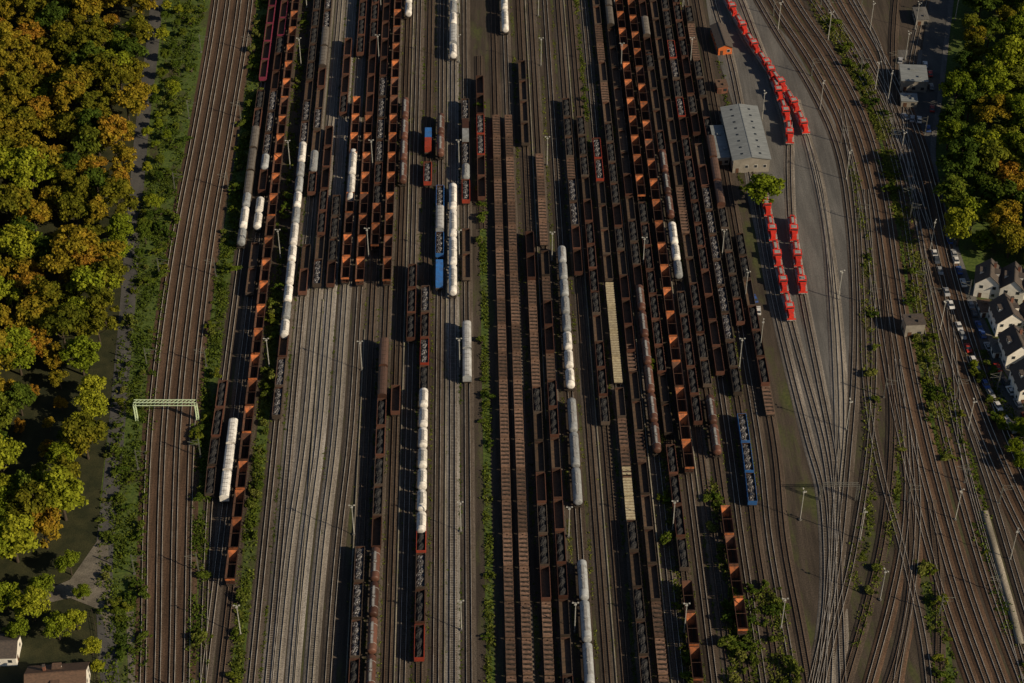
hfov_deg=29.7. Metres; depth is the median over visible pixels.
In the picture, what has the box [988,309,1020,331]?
windows
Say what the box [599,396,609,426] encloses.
gondola wagon
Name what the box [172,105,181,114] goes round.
bush
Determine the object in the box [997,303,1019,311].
dormers
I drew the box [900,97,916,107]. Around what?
walls
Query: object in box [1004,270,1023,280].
dormers
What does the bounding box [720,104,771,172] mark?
locomotive shed
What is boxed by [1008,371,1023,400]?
walls
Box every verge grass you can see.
[97,0,210,682]
[231,290,281,682]
[480,229,494,682]
[807,1,895,196]
[881,150,924,394]
[886,464,900,557]
[921,361,941,459]
[921,573,954,682]
[936,0,1023,406]
[968,445,986,510]
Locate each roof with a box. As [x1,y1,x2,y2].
[0,633,19,658]
[24,662,89,682]
[899,64,928,81]
[900,93,917,101]
[974,258,1001,286]
[988,292,1023,323]
[998,324,1023,355]
[999,261,1023,290]
[1009,358,1023,391]
[1019,302,1023,316]
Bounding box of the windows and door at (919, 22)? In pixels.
[913,12,926,25]
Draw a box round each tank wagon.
[237,228,246,248]
[239,206,249,230]
[242,192,250,209]
[253,212,262,232]
[255,196,264,214]
[261,153,269,168]
[280,319,289,338]
[282,301,291,320]
[283,284,292,304]
[285,261,294,285]
[287,244,296,264]
[289,222,298,245]
[291,206,300,223]
[293,191,301,209]
[294,176,303,192]
[296,161,304,178]
[298,141,306,162]
[309,150,318,170]
[347,174,355,200]
[348,149,356,176]
[366,654,375,682]
[367,617,377,656]
[369,581,378,619]
[370,547,380,582]
[399,160,406,186]
[400,138,407,160]
[401,97,408,118]
[401,117,408,140]
[405,2,411,18]
[416,511,426,532]
[417,468,426,489]
[417,489,426,512]
[418,407,427,427]
[418,427,427,448]
[418,447,426,469]
[419,388,427,407]
[437,113,444,134]
[437,134,444,159]
[449,183,456,209]
[449,209,456,237]
[449,236,456,265]
[449,265,456,298]
[450,0,456,12]
[450,12,456,23]
[450,43,456,60]
[462,163,469,178]
[501,0,507,9]
[501,9,508,34]
[558,245,566,262]
[559,262,567,279]
[560,279,568,296]
[561,296,569,313]
[562,313,570,332]
[563,331,571,350]
[564,349,573,369]
[565,368,574,391]
[567,398,577,433]
[569,432,579,469]
[571,467,582,508]
[577,559,588,601]
[580,600,591,644]
[582,642,594,682]
[635,284,645,311]
[638,310,647,338]
[641,337,651,367]
[644,364,654,395]
[647,392,657,423]
[650,422,660,456]
[658,150,667,174]
[661,171,670,197]
[664,194,673,221]
[668,221,677,247]
[671,243,680,261]
[673,260,682,281]
[705,394,716,426]
[709,424,721,458]
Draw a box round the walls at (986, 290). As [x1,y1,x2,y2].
[973,277,999,298]
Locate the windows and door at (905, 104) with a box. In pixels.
[900,99,914,106]
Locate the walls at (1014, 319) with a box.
[987,307,1023,336]
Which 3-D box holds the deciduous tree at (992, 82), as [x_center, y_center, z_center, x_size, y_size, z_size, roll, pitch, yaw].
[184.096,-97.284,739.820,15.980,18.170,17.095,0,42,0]
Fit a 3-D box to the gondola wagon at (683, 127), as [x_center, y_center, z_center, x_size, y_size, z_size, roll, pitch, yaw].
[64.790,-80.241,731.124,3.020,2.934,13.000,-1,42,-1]
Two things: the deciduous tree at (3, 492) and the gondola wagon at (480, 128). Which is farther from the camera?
the gondola wagon at (480, 128)
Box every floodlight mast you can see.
[233,605,241,634]
[263,338,269,366]
[275,229,281,258]
[285,140,290,169]
[348,505,354,534]
[357,341,362,370]
[364,228,369,257]
[368,139,373,168]
[456,338,461,368]
[457,501,462,532]
[457,600,463,630]
[566,506,572,537]
[572,602,578,632]
[671,500,677,531]
[683,603,689,633]
[738,338,744,368]
[761,90,766,120]
[780,598,788,628]
[798,488,806,520]
[845,398,852,430]
[859,507,866,540]
[878,568,888,600]
[899,130,906,159]
[939,299,947,329]
[954,489,964,520]
[966,398,976,429]
[1009,528,1018,559]
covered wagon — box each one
[219,470,231,503]
[223,444,234,473]
[226,418,238,447]
[243,170,253,197]
[246,148,256,174]
[249,125,259,151]
[319,46,327,69]
[321,26,329,46]
[377,366,387,399]
[379,337,388,367]
[436,205,443,231]
[449,23,456,44]
[462,320,471,351]
[462,348,471,383]
[604,0,611,6]
[605,6,613,27]
[641,16,649,37]
[706,135,716,161]
[710,157,720,184]
[713,180,724,208]
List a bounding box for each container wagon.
[424,127,431,154]
[435,259,442,290]
[462,118,468,141]
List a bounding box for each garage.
[976,299,989,317]
[989,339,1001,357]
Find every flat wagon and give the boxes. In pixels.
[492,115,499,134]
[493,135,500,156]
[493,157,500,178]
[494,179,501,200]
[495,201,502,223]
[495,224,502,247]
[496,248,503,272]
[496,273,504,297]
[497,298,505,323]
[498,324,505,350]
[498,351,506,378]
[499,379,507,407]
[500,408,508,436]
[500,437,509,467]
[501,468,510,499]
[502,500,511,532]
[503,532,512,565]
[504,566,513,601]
[504,601,514,637]
[505,115,512,134]
[505,135,512,156]
[505,638,515,675]
[506,157,513,178]
[506,676,515,682]
[507,179,514,200]
[508,201,515,223]
[508,224,516,247]
[509,248,517,272]
[510,273,518,297]
[511,298,519,323]
[512,324,520,350]
[512,351,521,378]
[513,379,522,407]
[514,408,523,436]
[515,437,524,467]
[516,468,525,499]
[517,500,526,532]
[518,532,528,566]
[519,566,529,601]
[521,601,530,637]
[522,638,532,675]
[523,676,532,682]
[528,280,536,305]
[529,306,537,331]
[530,332,538,358]
[531,359,540,385]
[536,153,543,174]
[537,175,544,197]
[538,198,546,220]
[539,221,547,246]
[541,602,551,637]
[542,276,550,299]
[543,638,553,675]
[545,676,554,682]
[546,354,555,379]
[566,158,574,177]
[595,25,602,44]
[597,43,604,61]
[600,82,608,101]
[605,282,614,306]
[608,306,617,331]
[610,331,619,356]
[612,356,622,384]
[617,418,628,447]
[620,448,631,477]
[622,467,632,496]
[624,496,635,524]
[627,344,636,371]
[635,432,645,462]
[651,601,663,637]
[655,638,667,675]
[658,676,668,682]
[676,187,685,209]
[679,210,689,232]
[687,23,696,42]
[690,42,699,60]
[761,386,774,416]
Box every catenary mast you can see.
[130,554,142,574]
[906,484,919,502]
[938,597,954,615]
[955,378,968,397]
[957,465,968,482]
[990,574,1002,593]
[998,485,1010,503]
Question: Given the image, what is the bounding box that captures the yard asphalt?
[706,0,848,446]
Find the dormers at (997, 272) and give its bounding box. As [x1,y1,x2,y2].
[980,266,1000,275]
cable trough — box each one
[293,299,323,682]
[345,329,364,682]
[393,0,413,682]
[443,0,447,682]
[524,0,546,418]
[563,0,616,682]
[621,199,671,682]
[648,99,699,498]
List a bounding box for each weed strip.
[185,0,268,682]
[226,0,303,678]
[258,0,324,682]
[275,0,310,290]
[305,12,345,554]
[311,1,358,665]
[344,1,382,676]
[361,11,393,671]
[376,13,403,680]
[393,1,415,681]
[407,0,426,682]
[425,8,438,682]
[440,9,449,671]
[456,3,463,682]
[477,119,497,681]
[510,7,541,682]
[524,1,559,682]
[536,2,580,682]
[551,6,598,678]
[564,5,618,681]
[572,0,590,120]
[575,2,637,682]
[601,3,670,678]
[623,1,705,681]
[636,3,724,682]
[638,239,691,678]
[646,1,736,661]
[658,4,755,682]
[669,8,771,678]
[680,2,783,636]
[704,479,750,682]
[716,61,743,193]
[721,598,763,682]
[749,586,795,682]
[811,0,953,419]
[820,20,891,129]
[844,261,881,589]
[848,162,872,328]
[850,430,905,646]
[876,149,933,399]
[913,330,960,460]
[914,559,960,682]
[944,378,992,519]
[965,347,1023,442]
[970,519,1023,682]
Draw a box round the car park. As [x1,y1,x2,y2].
[898,50,921,108]
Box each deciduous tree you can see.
[0,143,15,184]
[0,224,40,261]
[0,276,23,305]
[0,324,38,375]
[0,391,19,430]
[0,429,8,449]
[0,434,25,474]
[0,473,19,499]
[0,482,10,507]
[0,506,10,517]
[0,511,40,562]
[0,533,17,556]
[0,581,19,611]
[1,617,29,637]
[2,144,58,201]
[3,381,37,415]
[6,469,42,488]
[8,585,51,620]
[9,314,16,322]
[10,215,37,232]
[26,232,53,262]
[27,573,54,596]
[30,87,52,116]
[30,462,49,473]
[33,464,88,520]
[34,0,72,31]
[40,71,60,103]
[42,610,71,639]
[44,151,83,178]
[44,439,78,463]
[54,549,80,574]
[58,0,79,9]
[58,335,100,375]
[61,296,94,324]
[64,609,86,631]
[65,265,120,295]
[68,40,104,81]
[70,122,105,157]
[70,388,108,418]
[72,583,91,599]
[76,107,114,155]
[76,374,106,393]
[79,636,101,654]
[83,167,108,193]
[90,659,104,671]
[101,49,138,89]
[103,25,130,47]
[105,37,123,51]
[105,213,133,236]
[109,234,132,260]
[110,37,149,57]
[122,16,136,33]
[134,248,144,256]
[136,226,151,243]
[137,216,152,227]
[141,126,153,140]
[142,161,152,173]
[142,193,164,209]
[144,210,153,219]
[148,93,160,106]
[150,83,161,93]
[150,139,160,149]
[153,28,169,43]
[153,118,163,129]
[154,111,161,117]
[154,154,164,162]
[154,171,163,181]
[156,67,168,77]
[159,48,171,60]
[160,0,171,9]
[160,10,170,22]
[162,129,170,138]
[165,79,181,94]
[166,102,174,107]
[168,41,177,48]
[171,60,180,68]
[173,5,183,15]
[174,19,180,26]
[178,28,187,36]
[931,173,975,207]
[935,134,980,179]
[936,120,961,149]
[938,70,977,106]
[938,104,968,125]
[942,207,978,246]
[951,122,987,142]
[953,50,983,71]
[954,89,983,121]
[958,196,990,231]
[962,0,995,17]
[962,13,982,30]
[963,61,986,83]
[969,359,977,365]
[971,138,1010,175]
[972,128,1014,160]
[972,229,996,250]
[973,172,994,196]
[975,63,1015,101]
[976,17,1004,48]
[978,177,1017,208]
[984,51,1022,72]
[991,123,1019,136]
[993,0,1014,15]
[993,34,1023,68]
[996,419,1007,429]
[998,10,1023,32]
[999,90,1018,110]
[1000,130,1023,162]
[1001,93,1023,128]
[1002,65,1023,91]
[1004,437,1023,453]
[1007,416,1023,435]
[1008,188,1023,226]
[1009,140,1023,169]
[1011,30,1023,40]
[1012,0,1023,14]
[1013,451,1023,469]
[1014,85,1023,94]
[1016,2,1023,14]
[1018,112,1023,126]
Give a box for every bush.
[94,517,107,521]
[97,571,109,580]
[98,529,117,543]
[102,450,111,456]
[104,599,126,613]
[107,494,115,503]
[109,445,121,456]
[110,469,116,476]
[112,421,122,428]
[114,397,128,411]
[114,465,130,473]
[115,492,126,500]
[115,503,133,512]
[115,616,122,621]
[115,645,128,659]
[116,386,125,393]
[119,320,134,326]
[119,602,133,611]
[122,313,137,329]
[124,474,133,484]
[124,590,136,604]
[125,360,135,367]
[128,648,133,654]
[129,578,144,588]
[130,287,137,293]
[131,529,146,540]
[133,519,144,528]
[136,585,149,598]
[136,631,152,641]
[138,209,147,215]
[138,277,156,285]
[140,400,150,409]
[147,247,164,255]
[148,369,155,374]
[154,221,167,234]
[157,269,169,277]
[159,108,171,114]
[159,167,176,174]
[159,264,168,269]
[162,208,174,216]
[165,230,175,239]
[168,141,181,148]
[168,212,180,223]
[170,76,182,82]
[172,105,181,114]
[178,135,192,141]
[185,17,194,25]
[186,65,196,71]
[187,37,199,42]
[189,426,203,438]
[190,423,205,431]
[190,439,201,447]
[190,632,200,646]
[192,492,211,501]
[194,566,212,578]
[194,630,213,644]
[196,7,207,12]
[197,485,204,491]
[201,411,211,421]
[203,320,215,327]
[205,327,215,336]
[205,413,213,419]
[210,367,221,377]
[220,229,227,234]
[221,263,242,272]
[225,671,239,682]
[227,182,243,190]
[229,205,237,211]
[230,628,243,640]
[233,590,246,606]
[233,609,243,617]
[234,119,247,126]
[236,163,246,170]
[237,131,249,138]
[244,499,257,507]
[245,99,252,105]
[247,44,259,52]
[247,480,263,490]
[249,488,261,500]
[251,28,259,36]
[251,453,259,462]
[252,530,257,539]
[257,33,265,40]
[259,367,268,373]
[260,419,271,425]
[261,390,271,397]
[264,313,278,323]
[264,383,274,389]
[265,369,277,381]
[266,298,279,305]
[266,306,281,314]
[269,332,279,338]
[271,281,283,290]
[279,201,289,212]
[280,213,289,218]
[283,190,292,198]
[473,102,485,107]
[475,235,486,243]
[476,336,486,343]
[477,211,487,222]
[477,418,487,423]
[480,391,488,398]
[480,633,491,640]
[483,391,495,397]
[483,439,493,447]
[580,96,587,102]
[650,358,656,371]
[656,490,670,504]
[659,531,677,544]
[679,671,695,682]
[681,649,692,663]
[702,492,713,501]
[705,520,717,531]
[709,490,720,499]
[712,500,724,508]
[714,496,723,500]
[717,635,738,648]
[720,608,741,622]
[724,584,739,601]
[725,601,733,608]
[727,640,742,654]
[727,640,747,648]
[729,674,741,682]
[731,649,746,661]
[742,634,749,642]
[743,615,756,624]
[744,582,759,593]
[748,652,759,664]
[750,642,761,651]
[760,579,769,591]
[762,606,772,613]
[768,593,781,602]
[768,604,779,616]
[768,632,777,641]
[773,679,788,682]
[775,602,791,613]
[781,654,793,658]
[781,657,803,679]
[792,677,800,682]
[825,18,841,24]
[841,58,851,66]
[842,46,848,52]
[854,69,862,75]
[859,98,873,108]
[860,63,869,68]
[862,367,877,376]
[863,73,872,80]
[864,585,875,594]
[867,80,876,86]
[867,310,879,317]
[871,396,879,402]
[871,563,883,570]
[872,98,879,104]
[872,344,880,350]
[880,184,894,191]
[881,171,894,176]
[882,110,891,117]
[895,445,906,450]
[901,297,916,304]
[907,264,919,273]
[913,333,924,338]
[917,562,934,575]
[920,377,930,382]
[924,355,935,366]
[924,416,934,421]
[925,341,935,348]
[925,563,935,574]
[926,332,937,339]
[926,402,937,411]
[928,384,942,392]
[930,393,941,400]
[931,593,948,606]
[931,654,948,664]
[931,666,948,676]
[937,393,948,400]
[941,454,955,460]
[957,409,965,416]
[969,366,985,378]
[983,360,991,366]
[988,365,998,375]
[990,411,1004,421]
[999,410,1005,419]
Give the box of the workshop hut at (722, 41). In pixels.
[710,22,733,54]
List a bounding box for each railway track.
[135,0,221,682]
[149,0,233,682]
[164,0,244,682]
[178,0,255,682]
[196,0,278,682]
[198,0,290,682]
[213,0,301,682]
[244,0,322,682]
[261,0,334,682]
[269,0,345,682]
[284,0,356,682]
[302,0,368,682]
[320,0,380,682]
[347,0,392,682]
[364,0,403,682]
[379,0,412,682]
[395,0,424,682]
[411,0,435,682]
[428,0,446,682]
[445,0,459,682]
[460,0,476,682]
[474,56,487,228]
[488,0,518,682]
[499,0,535,682]
[513,0,556,682]
[526,0,574,682]
[540,0,596,682]
[553,0,615,682]
[565,0,633,682]
[578,0,652,682]
[590,0,670,682]
[602,0,687,682]
[612,0,703,682]
[624,0,721,682]
[636,0,737,682]
[647,0,754,682]
[658,0,770,682]
[669,0,784,682]
[681,0,801,682]
[692,0,812,682]
[708,0,829,682]
[719,0,847,682]
[736,0,848,682]
[747,172,836,682]
[753,0,859,682]
[765,0,979,682]
[778,0,994,682]
[790,0,1010,682]
[797,99,843,449]
[807,0,1023,682]
[816,189,880,682]
[819,0,1023,654]
[822,0,1023,550]
[833,0,1023,521]
[838,109,934,682]
[838,269,897,682]
[845,0,1023,490]
[851,0,934,229]
[862,359,911,682]
[879,299,917,682]
[888,0,911,178]
[892,429,924,682]
[900,0,929,178]
[924,499,945,682]
[942,299,1023,682]
[956,399,1023,625]
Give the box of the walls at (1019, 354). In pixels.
[998,339,1023,368]
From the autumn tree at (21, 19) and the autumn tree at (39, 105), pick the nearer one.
the autumn tree at (39, 105)
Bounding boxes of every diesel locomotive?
[723,0,737,16]
[733,14,747,35]
[743,32,759,53]
[755,51,770,69]
[761,196,772,216]
[765,62,774,80]
[765,215,777,241]
[769,240,782,266]
[770,78,784,100]
[771,70,788,91]
[775,265,788,293]
[778,99,791,121]
[781,292,795,321]
[783,90,800,112]
[784,120,793,144]
[787,215,798,241]
[790,240,802,267]
[794,110,809,134]
[794,265,807,294]
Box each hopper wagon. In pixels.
[224,550,237,586]
[228,519,241,553]
[232,489,244,522]
[235,461,247,493]
[238,433,250,462]
[242,406,253,437]
[245,380,256,410]
[248,354,259,381]
[251,330,262,353]
[254,306,264,333]
[257,282,267,309]
[259,259,269,281]
[262,237,272,263]
[264,216,274,236]
[267,195,277,220]
[269,174,279,199]
[272,154,281,173]
[274,135,283,156]
[276,116,285,139]
[279,97,287,120]
[281,79,289,101]
[283,62,291,83]
[285,44,293,66]
[287,28,295,48]
[289,11,297,30]
[291,0,299,11]
[340,256,350,284]
[342,234,351,259]
[343,213,352,233]
[345,192,354,212]
[349,134,357,153]
[350,115,358,133]
[352,96,360,114]
[355,258,364,286]
[356,236,365,257]
[358,215,366,235]
[359,194,367,214]
[360,173,369,193]
[361,153,370,172]
[362,134,371,155]
[364,115,372,138]
[370,224,379,251]
[371,203,380,223]
[382,258,391,286]
[383,236,392,257]
[384,214,393,235]
[385,193,393,213]
[386,173,394,193]
[387,153,395,172]
[388,115,396,133]
[388,134,396,152]
[389,96,397,114]
[390,78,398,95]
[391,61,398,77]
[392,27,400,42]
[392,43,399,60]
[393,10,400,26]
[394,0,401,9]
[615,0,623,13]
[617,12,625,31]
[619,29,627,49]
[621,45,629,67]
[622,63,631,84]
[624,80,633,101]
[627,0,636,20]
[627,98,635,119]
[629,16,638,36]
[629,117,638,135]
[631,32,640,52]
[631,136,640,155]
[633,49,642,69]
[633,155,642,178]
[635,175,645,201]
[636,67,644,84]
[638,84,647,102]
[640,103,649,125]
[642,121,652,142]
[645,140,654,163]
[647,160,657,183]
[650,180,659,200]
[652,201,662,224]
[655,222,665,247]
[657,243,668,269]
[660,266,671,288]
[663,289,674,312]
[666,312,677,338]
[669,337,680,361]
[672,361,683,391]
[675,387,686,417]
[678,414,690,445]
[682,441,694,474]
[682,580,694,612]
[686,613,699,650]
[689,646,703,682]
[721,505,734,539]
[725,535,738,568]
[729,566,742,599]
[733,598,747,636]
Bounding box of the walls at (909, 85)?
[898,67,927,91]
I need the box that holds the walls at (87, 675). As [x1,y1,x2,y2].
[86,666,89,682]
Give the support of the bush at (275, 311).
on the ground at (804, 534)
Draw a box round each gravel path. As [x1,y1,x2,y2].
[40,540,111,637]
[126,611,134,681]
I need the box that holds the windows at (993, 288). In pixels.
[973,278,995,296]
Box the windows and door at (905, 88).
[899,78,923,90]
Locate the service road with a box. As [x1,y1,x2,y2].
[96,0,162,682]
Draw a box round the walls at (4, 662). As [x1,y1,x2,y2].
[0,638,21,665]
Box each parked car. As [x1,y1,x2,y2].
[757,306,760,314]
[898,57,902,63]
[901,113,909,119]
[910,115,914,121]
[917,116,921,122]
[925,125,930,131]
[928,70,932,76]
[928,83,933,89]
[930,105,934,111]
[931,249,937,255]
[933,255,939,263]
[936,266,943,274]
[943,287,950,296]
[946,236,952,243]
[947,300,954,309]
[950,249,957,256]
[952,256,959,263]
[955,322,962,330]
[956,266,962,274]
[958,330,966,339]
[959,278,966,286]
[963,343,971,352]
[967,300,974,308]
[970,308,977,316]
[975,320,982,328]
[978,329,986,338]
[981,379,990,389]
[983,342,990,350]
[986,388,995,397]
[993,362,1002,371]
[993,401,1002,411]
[1000,376,1009,385]
[1004,415,1010,423]
[1005,385,1013,395]
[1013,398,1022,407]
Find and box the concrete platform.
[981,511,1023,643]
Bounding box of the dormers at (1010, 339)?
[1006,335,1023,343]
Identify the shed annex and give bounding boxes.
[710,125,730,165]
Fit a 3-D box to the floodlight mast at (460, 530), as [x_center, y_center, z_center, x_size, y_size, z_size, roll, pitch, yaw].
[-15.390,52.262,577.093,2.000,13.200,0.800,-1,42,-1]
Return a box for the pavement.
[930,0,1009,377]
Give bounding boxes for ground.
[0,0,148,682]
[96,0,1023,682]
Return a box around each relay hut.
[715,79,728,93]
[912,7,929,25]
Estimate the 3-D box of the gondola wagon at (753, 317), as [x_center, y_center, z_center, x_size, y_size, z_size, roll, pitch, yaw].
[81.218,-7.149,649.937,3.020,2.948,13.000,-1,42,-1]
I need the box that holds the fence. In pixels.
[918,202,993,410]
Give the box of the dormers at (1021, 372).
[1019,369,1023,377]
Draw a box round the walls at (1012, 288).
[999,282,1023,304]
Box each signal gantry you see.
[132,399,199,420]
[819,482,859,500]
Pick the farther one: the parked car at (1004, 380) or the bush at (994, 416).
the parked car at (1004, 380)
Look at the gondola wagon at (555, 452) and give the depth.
603.40 m
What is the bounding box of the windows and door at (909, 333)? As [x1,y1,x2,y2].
[902,327,920,336]
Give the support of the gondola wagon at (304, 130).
on the railway track at (259, 605)
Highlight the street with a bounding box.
[911,0,1023,452]
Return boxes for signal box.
[901,313,926,336]
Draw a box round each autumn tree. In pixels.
[0,0,16,22]
[0,19,31,52]
[0,48,10,66]
[0,67,5,89]
[0,70,31,109]
[0,84,8,118]
[0,96,16,119]
[0,119,15,137]
[0,128,25,148]
[0,183,32,223]
[0,255,29,274]
[0,264,14,282]
[0,303,13,328]
[0,328,15,373]
[0,376,15,392]
[1,180,33,199]
[2,50,35,75]
[3,88,33,114]
[3,323,28,330]
[4,112,43,139]
[4,480,54,519]
[5,106,35,131]
[7,269,37,299]
[11,30,33,52]
[13,0,26,16]
[13,259,45,281]
[14,20,49,44]
[14,138,60,188]
[14,294,58,333]
[14,417,25,433]
[15,44,52,69]
[16,11,36,25]
[17,199,52,230]
[20,69,47,92]
[22,134,40,147]
[23,323,52,360]
[24,0,49,17]
[26,274,61,311]
[27,95,54,128]
[28,505,62,548]
[30,384,39,398]
[35,37,53,53]
[36,60,59,78]
[37,250,78,290]
[37,439,52,456]
[38,185,62,216]
[39,118,62,144]
[39,303,83,348]
[42,341,65,369]
[42,416,54,430]
[47,144,69,161]
[48,28,78,57]
[48,369,68,388]
[49,20,72,49]
[49,80,85,114]
[50,64,94,107]
[50,163,75,193]
[50,224,99,254]
[52,223,81,239]
[52,453,80,480]
[53,396,67,409]
[54,112,75,139]
[55,282,82,303]
[56,108,87,140]
[57,62,80,74]
[57,192,91,224]
[58,44,82,64]
[60,412,108,459]
[63,0,101,21]
[66,8,88,31]
[69,244,105,274]
[72,174,97,203]
[74,24,100,45]
[74,91,109,109]
[75,28,113,48]
[75,153,109,187]
[75,305,118,345]
[77,52,112,88]
[80,194,109,225]
[81,224,106,238]
[86,0,103,14]
[86,284,120,326]
[88,255,129,288]
[89,13,106,31]
[89,106,112,124]
[92,240,126,275]
[94,55,138,89]
[97,82,117,112]
[97,114,133,162]
[99,177,140,213]
[101,0,133,20]
[102,14,119,31]
[109,86,148,120]
[109,141,137,172]
[110,166,130,184]
[117,120,136,140]
[119,13,153,43]
[122,0,157,15]
[123,79,151,99]
[129,56,149,79]
[742,173,785,204]
[961,37,992,60]
[963,25,986,42]
[971,93,1012,130]
[984,199,1021,242]
[992,5,1016,34]
[994,161,1023,194]
[996,221,1023,258]
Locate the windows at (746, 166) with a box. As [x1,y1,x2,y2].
[723,126,765,167]
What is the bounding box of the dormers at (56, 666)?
[50,662,61,682]
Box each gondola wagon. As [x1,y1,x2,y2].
[204,466,216,498]
[207,437,219,467]
[211,408,223,437]
[215,380,227,408]
[245,268,256,296]
[248,242,259,267]
[252,108,262,128]
[255,90,264,110]
[258,169,267,194]
[259,60,268,81]
[261,41,270,60]
[262,132,272,155]
[264,23,272,42]
[265,111,274,133]
[266,6,275,24]
[268,0,276,8]
[268,90,277,111]
[270,71,279,90]
[272,387,283,420]
[273,52,281,71]
[275,36,283,54]
[275,357,286,387]
[277,18,285,36]
[278,332,288,359]
[279,1,287,19]
[298,268,308,296]
[299,121,308,143]
[300,244,310,270]
[301,100,310,121]
[304,80,312,100]
[306,61,314,80]
[307,171,316,196]
[308,44,316,61]
[309,26,317,44]
[311,10,319,27]
[311,130,320,152]
[312,259,322,288]
[313,0,320,9]
[313,108,322,129]
[314,235,324,258]
[315,88,324,108]
[317,68,325,88]
[317,211,326,234]
[318,189,328,211]
[320,167,329,190]
[322,10,330,28]
[322,146,331,167]
[324,0,332,10]
[324,126,333,145]
[326,261,335,288]
[328,239,337,261]
[329,216,339,238]
[331,195,340,216]
[339,94,347,116]
[340,74,349,93]
[342,56,350,76]
[343,38,351,55]
[348,658,359,682]
[350,619,361,657]
[351,582,363,619]
[353,546,364,583]
[356,35,364,56]
[357,18,365,35]
[359,0,366,17]
[365,94,373,114]
[366,74,374,93]
[367,56,375,74]
[369,38,376,55]
[370,20,377,37]
[371,3,378,19]
[371,516,381,549]
[372,486,382,515]
[373,184,381,202]
[374,162,382,183]
[374,456,384,485]
[375,140,383,161]
[375,426,385,456]
[376,118,384,139]
[376,398,386,427]
[377,97,385,117]
[378,76,386,96]
[379,57,387,75]
[380,39,388,56]
[381,21,389,39]
[382,4,389,22]
[383,0,390,5]
[390,385,400,416]
[406,313,415,342]
[407,264,416,287]
[407,288,415,314]
[414,589,425,623]
[414,624,424,662]
[415,553,425,588]
[416,522,426,552]
[419,365,428,391]
[420,312,429,337]
[420,338,428,365]
[421,285,429,312]
[423,162,431,186]
[435,231,443,258]
[436,185,443,205]
[461,98,468,120]
[462,142,469,165]
[462,179,469,204]
[462,228,470,252]
[462,253,470,281]
[476,75,483,94]
[476,94,483,114]
[476,114,484,134]
[477,134,484,154]
[477,155,484,175]
[477,176,485,201]
[518,60,525,79]
[519,80,526,100]
[520,101,527,122]
[520,122,528,146]
[525,231,534,254]
[526,254,535,280]
[532,386,541,414]
[533,410,543,440]
[534,441,544,471]
[535,472,546,503]
[537,503,547,534]
[538,534,549,565]
[540,250,549,276]
[540,566,550,601]
[543,300,552,325]
[544,326,554,353]
[547,380,557,407]
[548,408,558,437]
[550,438,560,468]
[552,468,562,498]
[553,499,564,530]
[555,531,565,563]
[556,564,567,598]
[558,599,570,636]
[560,637,572,676]
[562,98,570,116]
[562,675,572,682]
[563,117,571,136]
[565,136,573,157]
[568,178,576,202]
[569,202,578,225]
[571,226,580,249]
[573,249,582,276]
[576,116,585,135]
[578,135,586,156]
[579,155,588,176]
[581,177,590,198]
[583,199,592,222]
[585,222,594,245]
[587,245,596,268]
[589,268,598,292]
[590,290,600,314]
[592,0,599,5]
[592,138,601,158]
[592,315,602,342]
[593,6,601,25]
[594,159,603,180]
[594,341,604,369]
[596,181,605,204]
[596,368,607,395]
[598,62,607,81]
[598,205,608,229]
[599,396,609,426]
[600,229,610,253]
[602,102,611,121]
[603,254,612,281]
[604,122,613,141]
[606,142,615,161]
[607,28,616,46]
[608,162,617,182]
[609,47,618,67]
[610,183,619,203]
[611,67,620,87]
[612,204,622,227]
[614,87,622,107]
[614,227,624,250]
[614,387,625,418]
[616,108,625,129]
[617,250,626,274]
[618,130,627,152]
[619,275,629,301]
[620,152,630,174]
[621,299,632,325]
[623,173,632,195]
[624,325,634,352]
[625,196,635,219]
[626,520,638,551]
[628,220,637,241]
[628,371,639,401]
[629,552,641,587]
[630,242,640,266]
[631,401,642,432]
[632,587,645,621]
[633,265,643,291]
[635,621,648,656]
[637,462,649,495]
[638,1,647,19]
[638,202,647,223]
[638,656,650,682]
[640,223,650,246]
[640,495,652,528]
[643,37,652,55]
[643,246,653,270]
[644,529,656,564]
[645,50,654,68]
[646,270,656,296]
[647,68,656,88]
[647,564,660,601]
[648,294,659,321]
[650,0,658,18]
[650,89,659,110]
[651,320,662,346]
[652,19,661,37]
[653,110,662,132]
[654,346,665,374]
[655,38,664,58]
[655,130,665,153]
[657,57,667,77]
[657,374,669,403]
[660,0,668,10]
[660,77,670,97]
[661,403,672,436]
[662,10,671,27]
[663,98,673,118]
[665,26,673,43]
[665,444,677,473]
[666,119,676,140]
[667,40,676,60]
[669,141,679,163]
[669,474,681,506]
[670,58,679,80]
[672,163,682,187]
[672,505,685,537]
[673,3,682,22]
[673,79,682,97]
[675,97,685,116]
[676,20,684,38]
[676,291,687,316]
[676,538,689,572]
[678,38,687,55]
[678,117,688,136]
[679,315,691,340]
[681,56,690,76]
[681,137,691,158]
[682,233,693,259]
[683,340,694,369]
[684,75,693,95]
[684,158,694,180]
[685,6,693,24]
[685,258,696,283]
[686,367,698,394]
[687,95,696,114]
[687,179,698,202]
[689,283,700,309]
[690,113,700,136]
[690,395,702,426]
[691,201,701,224]
[692,307,704,333]
[693,59,703,78]
[694,143,705,165]
[694,223,705,248]
[696,78,706,97]
[696,334,707,360]
[697,247,708,271]
[698,165,708,186]
[699,97,709,118]
[700,359,711,388]
[701,186,712,210]
[701,270,712,297]
[703,117,711,137]
[704,295,716,321]
[705,210,716,235]
[708,320,720,346]
[709,234,720,261]
[712,346,724,376]
[713,260,724,287]
[717,207,728,228]
[717,286,728,313]
[721,229,732,252]
[721,313,733,342]
[725,251,736,276]
[725,341,737,368]
[728,274,740,300]
[729,367,741,396]
[732,298,744,326]
[735,233,746,256]
[737,413,749,442]
[739,256,750,279]
[741,442,753,473]
[743,280,755,307]
[745,472,757,506]
[747,305,759,332]
[752,331,764,359]
[756,357,769,386]

